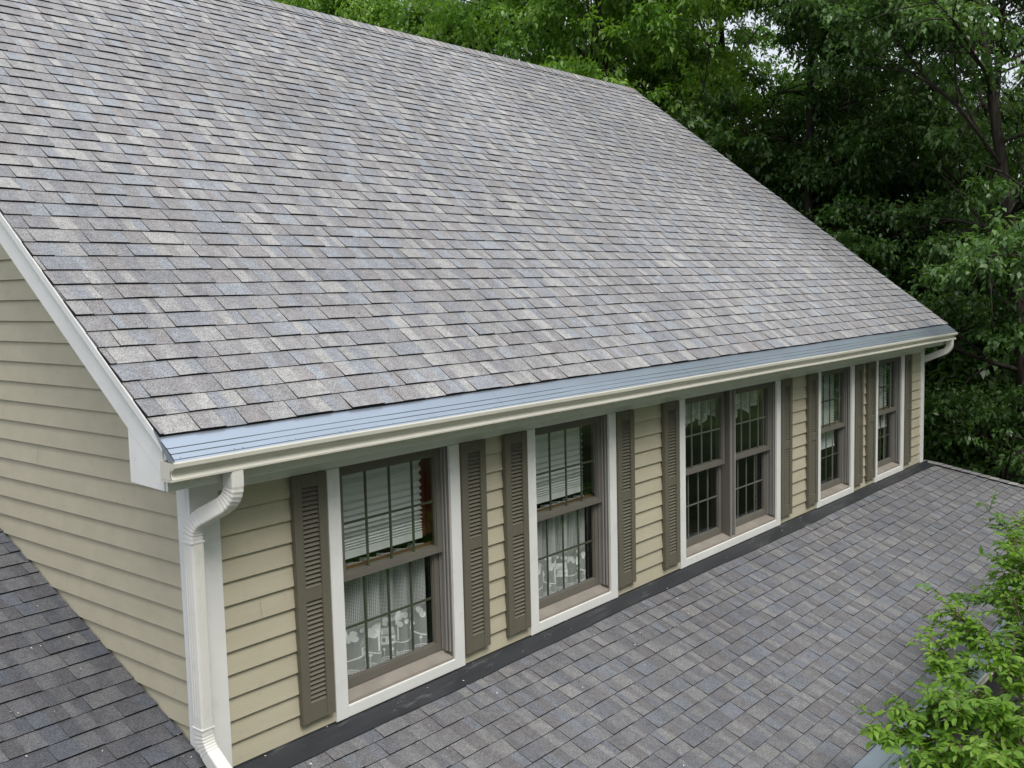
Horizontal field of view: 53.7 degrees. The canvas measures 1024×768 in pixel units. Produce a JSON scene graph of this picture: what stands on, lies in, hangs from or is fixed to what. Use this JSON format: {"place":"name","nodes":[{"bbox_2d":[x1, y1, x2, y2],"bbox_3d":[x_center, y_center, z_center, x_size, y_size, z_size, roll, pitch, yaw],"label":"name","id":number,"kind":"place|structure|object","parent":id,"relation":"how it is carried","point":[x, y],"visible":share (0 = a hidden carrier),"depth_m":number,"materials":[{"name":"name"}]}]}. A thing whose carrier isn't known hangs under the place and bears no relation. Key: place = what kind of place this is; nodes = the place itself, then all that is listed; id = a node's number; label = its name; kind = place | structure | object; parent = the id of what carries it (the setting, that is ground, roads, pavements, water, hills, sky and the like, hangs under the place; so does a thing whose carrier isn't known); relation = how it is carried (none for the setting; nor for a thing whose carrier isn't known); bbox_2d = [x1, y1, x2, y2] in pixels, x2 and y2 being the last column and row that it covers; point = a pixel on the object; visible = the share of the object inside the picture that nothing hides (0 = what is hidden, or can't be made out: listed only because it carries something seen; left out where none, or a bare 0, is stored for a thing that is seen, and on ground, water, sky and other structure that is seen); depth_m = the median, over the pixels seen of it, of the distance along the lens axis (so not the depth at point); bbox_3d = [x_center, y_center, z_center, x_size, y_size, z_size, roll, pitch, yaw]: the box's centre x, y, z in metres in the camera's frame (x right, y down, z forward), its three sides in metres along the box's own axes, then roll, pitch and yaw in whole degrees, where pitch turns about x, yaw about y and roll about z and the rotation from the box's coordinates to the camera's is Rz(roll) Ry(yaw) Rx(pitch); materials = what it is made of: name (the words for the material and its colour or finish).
{"place":"outdoors","nodes":[
{"label":"outdoors","id":0,"kind":"place"},
{"bbox_2d":[0,0,1023,767],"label":"house","id":1,"kind":"structure","parent":0,"point":[272,272],"depth_m":7.57,"materials":[{"name":"wood"}]},
{"bbox_2d":[342,459,421,559],"bbox_3d":[-0.904,0.782,6.645,0.028,0.637,0.850,3,7,40],"label":"blind","id":2,"kind":"object","parent":1,"relation":"attached to","point":[354,507],"visible":0.66,"depth_m":6.69,"materials":[{"name":"plastic"}]},
{"bbox_2d":[344,543,426,674],"bbox_3d":[-0.897,1.512,6.734,0.076,0.762,0.843,3,7,40],"label":"lace curtain","id":3,"kind":"object","parent":1,"relation":"hanging from","point":[378,631],"visible":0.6,"depth_m":6.78,"materials":[{"name":"white fabric"}]},
{"bbox_2d":[324,444,465,721],"bbox_3d":[-0.790,1.219,6.655,0.181,1.630,1.170,3,7,40],"label":"window","id":4,"kind":"structure","parent":1,"relation":"in","point":[355,693],"depth_m":6.76,"materials":[{"name":"white glass"}]},
{"bbox_2d":[418,457,431,535],"bbox_3d":[-0.641,0.678,7.016,0.023,0.770,0.252,3,7,40],"label":"red drape","id":5,"kind":"object","parent":1,"relation":"hanging from","point":[425,493],"visible":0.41,"depth_m":7.07,"materials":[{"name":"fabric"}]},
{"bbox_2d":[535,426,582,503],"bbox_3d":[0.313,0.612,8.090,0.028,0.637,0.825,3,7,40],"label":"mini blind","id":6,"kind":"object","parent":1,"relation":"attached to","point":[558,461],"visible":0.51,"depth_m":8.16,"materials":[{"name":"plastic"}]},
{"bbox_2d":[537,495,585,598],"bbox_3d":[0.330,1.340,8.191,0.077,0.762,0.826,3,7,40],"label":"lace curtain","id":7,"kind":"object","parent":1,"relation":"hanging from","point":[555,563],"visible":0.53,"depth_m":8.27,"materials":[{"name":"white fabric"}]},
{"bbox_2d":[524,413,617,635],"bbox_3d":[0.438,1.047,8.113,0.181,1.630,1.175,3,7,40],"label":"window","id":8,"kind":"structure","parent":1,"relation":"in","point":[550,610],"depth_m":8.31,"materials":[{"name":"white glass"}]},
{"bbox_2d":[685,399,715,427],"bbox_3d":[1.745,0.256,9.793,0.076,0.345,0.818,3,7,40],"label":"lace valance","id":9,"kind":"object","parent":1,"relation":"attached to","point":[696,411],"visible":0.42,"depth_m":9.85,"materials":[{"name":"white fabric"}]},
{"bbox_2d":[677,380,780,568],"bbox_3d":[2.153,0.807,10.150,0.182,1.630,2.104,3,7,40],"label":"window","id":10,"kind":"structure","parent":1,"relation":"in","point":[729,531],"depth_m":10.13,"materials":[{"name":"white glass"}]},
{"bbox_2d":[735,390,756,417],"bbox_3d":[2.363,0.170,10.529,0.073,0.345,0.824,3,7,40],"label":"lace valance","id":11,"kind":"object","parent":1,"relation":"attached to","point":[745,396],"visible":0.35,"depth_m":10.62,"materials":[{"name":"white fabric"}]},
{"bbox_2d":[821,374,834,449],"bbox_3d":[3.699,0.292,12.113,0.025,1.000,0.785,3,7,40],"label":"mini blind","id":12,"kind":"object","parent":1,"relation":"attached to","point":[829,441],"visible":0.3,"depth_m":12.27,"materials":[{"name":"white plastic"}]},
{"bbox_2d":[815,365,854,507],"bbox_3d":[3.799,0.577,12.104,0.181,1.630,1.110,3,7,40],"label":"window","id":13,"kind":"structure","parent":1,"relation":"in","point":[843,485],"depth_m":12.36,"materials":[{"name":"white glass"}]},
{"bbox_2d":[878,363,886,428],"bbox_3d":[4.848,0.121,13.477,0.025,0.980,0.760,3,7,40],"label":"mini blind","id":14,"kind":"object","parent":1,"relation":"attached to","point":[881,406],"visible":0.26,"depth_m":13.66,"materials":[{"name":"white plastic"}]},
{"bbox_2d":[873,356,904,482],"bbox_3d":[4.946,0.416,13.467,0.181,1.630,1.073,3,7,40],"label":"window","id":15,"kind":"structure","parent":1,"relation":"in","point":[891,465],"depth_m":13.72,"materials":[{"name":"white glass"}]},
{"bbox_2d":[400,0,1023,194],"label":"sky","id":16,"kind":"structure","parent":0,"point":[770,51],"materials":[{"name":"white"}]},
{"label":"ground","id":17,"kind":"structure","parent":0,"visible":0},
{"bbox_2d":[269,0,413,33],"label":"oak tree","id":18,"kind":"object","parent":17,"relation":"on","point":[383,13],"visible":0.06,"depth_m":25.68,"materials":[{"name":"green plant"}]},
{"bbox_2d":[366,0,614,73],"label":"oak tree","id":19,"kind":"object","parent":17,"relation":"on","point":[411,24],"visible":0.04,"depth_m":23.74,"materials":[{"name":"green plant"}]},
{"bbox_2d":[438,0,655,72],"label":"dark tree","id":20,"kind":"object","parent":17,"relation":"on","point":[537,31],"visible":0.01,"depth_m":32.75,"materials":[{"name":"green plant"}]},
{"bbox_2d":[403,0,778,129],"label":"oak tree","id":21,"kind":"object","parent":17,"relation":"on","point":[547,19],"visible":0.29,"depth_m":20.97,"materials":[{"name":"green plant"}]},
{"bbox_2d":[607,18,848,221],"bbox_3d":[4.014,-2.501,26.074,7.915,12.244,11.260,-5,7,-34],"label":"oak tree","id":22,"kind":"object","parent":17,"relation":"on","point":[632,77],"visible":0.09,"depth_m":23.46,"materials":[{"name":"green plant"}]},
{"bbox_2d":[586,0,914,146],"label":"maple tree","id":23,"kind":"object","parent":17,"relation":"on","point":[787,80],"visible":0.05,"depth_m":27.32,"materials":[{"name":"green plant"}]},
{"bbox_2d":[715,129,922,262],"bbox_3d":[7.040,-0.694,26.107,10.478,11.998,14.404,0,6,12],"label":"bush","id":24,"kind":"object","parent":17,"relation":"on","point":[815,197],"depth_m":23.81,"materials":[{"name":"green plant"}]},
{"bbox_2d":[746,146,906,239],"bbox_3d":[8.552,-0.747,27.426,14.025,11.682,10.202,-3,6,-12],"label":"bush","id":25,"kind":"object","parent":17,"relation":"on","point":[829,225],"depth_m":24.44,"materials":[{"name":"green plant"}]},
{"bbox_2d":[646,0,1023,224],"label":"slim tree","id":26,"kind":"object","parent":17,"relation":"on","point":[814,73],"visible":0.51,"depth_m":20.16,"materials":[{"name":"green plant"}]},
{"bbox_2d":[735,0,1022,255],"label":"slim tree","id":27,"kind":"object","parent":17,"relation":"on","point":[820,173],"visible":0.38,"depth_m":20.65,"materials":[{"name":"green plant"}]},
{"bbox_2d":[739,95,1023,410],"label":"bush","id":28,"kind":"object","parent":17,"relation":"on","point":[930,178],"visible":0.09,"depth_m":21.91,"materials":[{"name":"green plant"}]},
{"bbox_2d":[755,0,1023,484],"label":"dark tree","id":29,"kind":"object","parent":17,"relation":"on","point":[996,256],"visible":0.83,"depth_m":16.42,"materials":[{"name":"green plant"}]},
{"bbox_2d":[770,0,1023,476],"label":"dark tree","id":30,"kind":"object","parent":17,"relation":"on","point":[912,277],"visible":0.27,"depth_m":18.60,"materials":[{"name":"green plant"}]},
{"bbox_2d":[798,209,1007,469],"bbox_3d":[6.075,0.622,23.201,7.996,9.156,10.992,-2,6,-8],"label":"bush","id":31,"kind":"object","parent":17,"relation":"on","point":[854,240],"depth_m":22.30,"materials":[{"name":"green plant"}]},
{"bbox_2d":[854,510,1023,767],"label":"young tree","id":32,"kind":"object","parent":17,"relation":"on","point":[1003,719],"visible":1,"depth_m":6.92,"materials":[{"name":"green plant"}]},
{"bbox_2d":[915,489,1023,610],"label":"young tree","id":33,"kind":"object","parent":17,"relation":"on","point":[966,597],"visible":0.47,"depth_m":9.29,"materials":[{"name":"green plant"}]},
{"bbox_2d":[923,306,1015,476],"bbox_3d":[7.657,1.672,20.104,8.339,6.946,6.066,-6,7,-37],"label":"bush","id":34,"kind":"object","parent":17,"relation":"on","point":[930,456],"visible":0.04,"depth_m":18.06,"materials":[{"name":"green plant"}]},
{"bbox_2d":[923,313,1022,650],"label":"bush","id":35,"kind":"object","parent":17,"relation":"on","point":[983,389],"visible":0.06,"depth_m":18.17,"materials":[{"name":"green plant"}]},
{"bbox_2d":[933,191,1023,348],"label":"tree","id":36,"kind":"object","parent":17,"relation":"on","point":[996,216],"depth_m":22.28,"materials":[{"name":"green plant"}]},
{"bbox_2d":[939,310,1022,483],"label":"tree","id":37,"kind":"object","parent":17,"relation":"on","point":[1000,322],"visible":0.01,"depth_m":18.05,"materials":[{"name":"green plant"}]}
]}

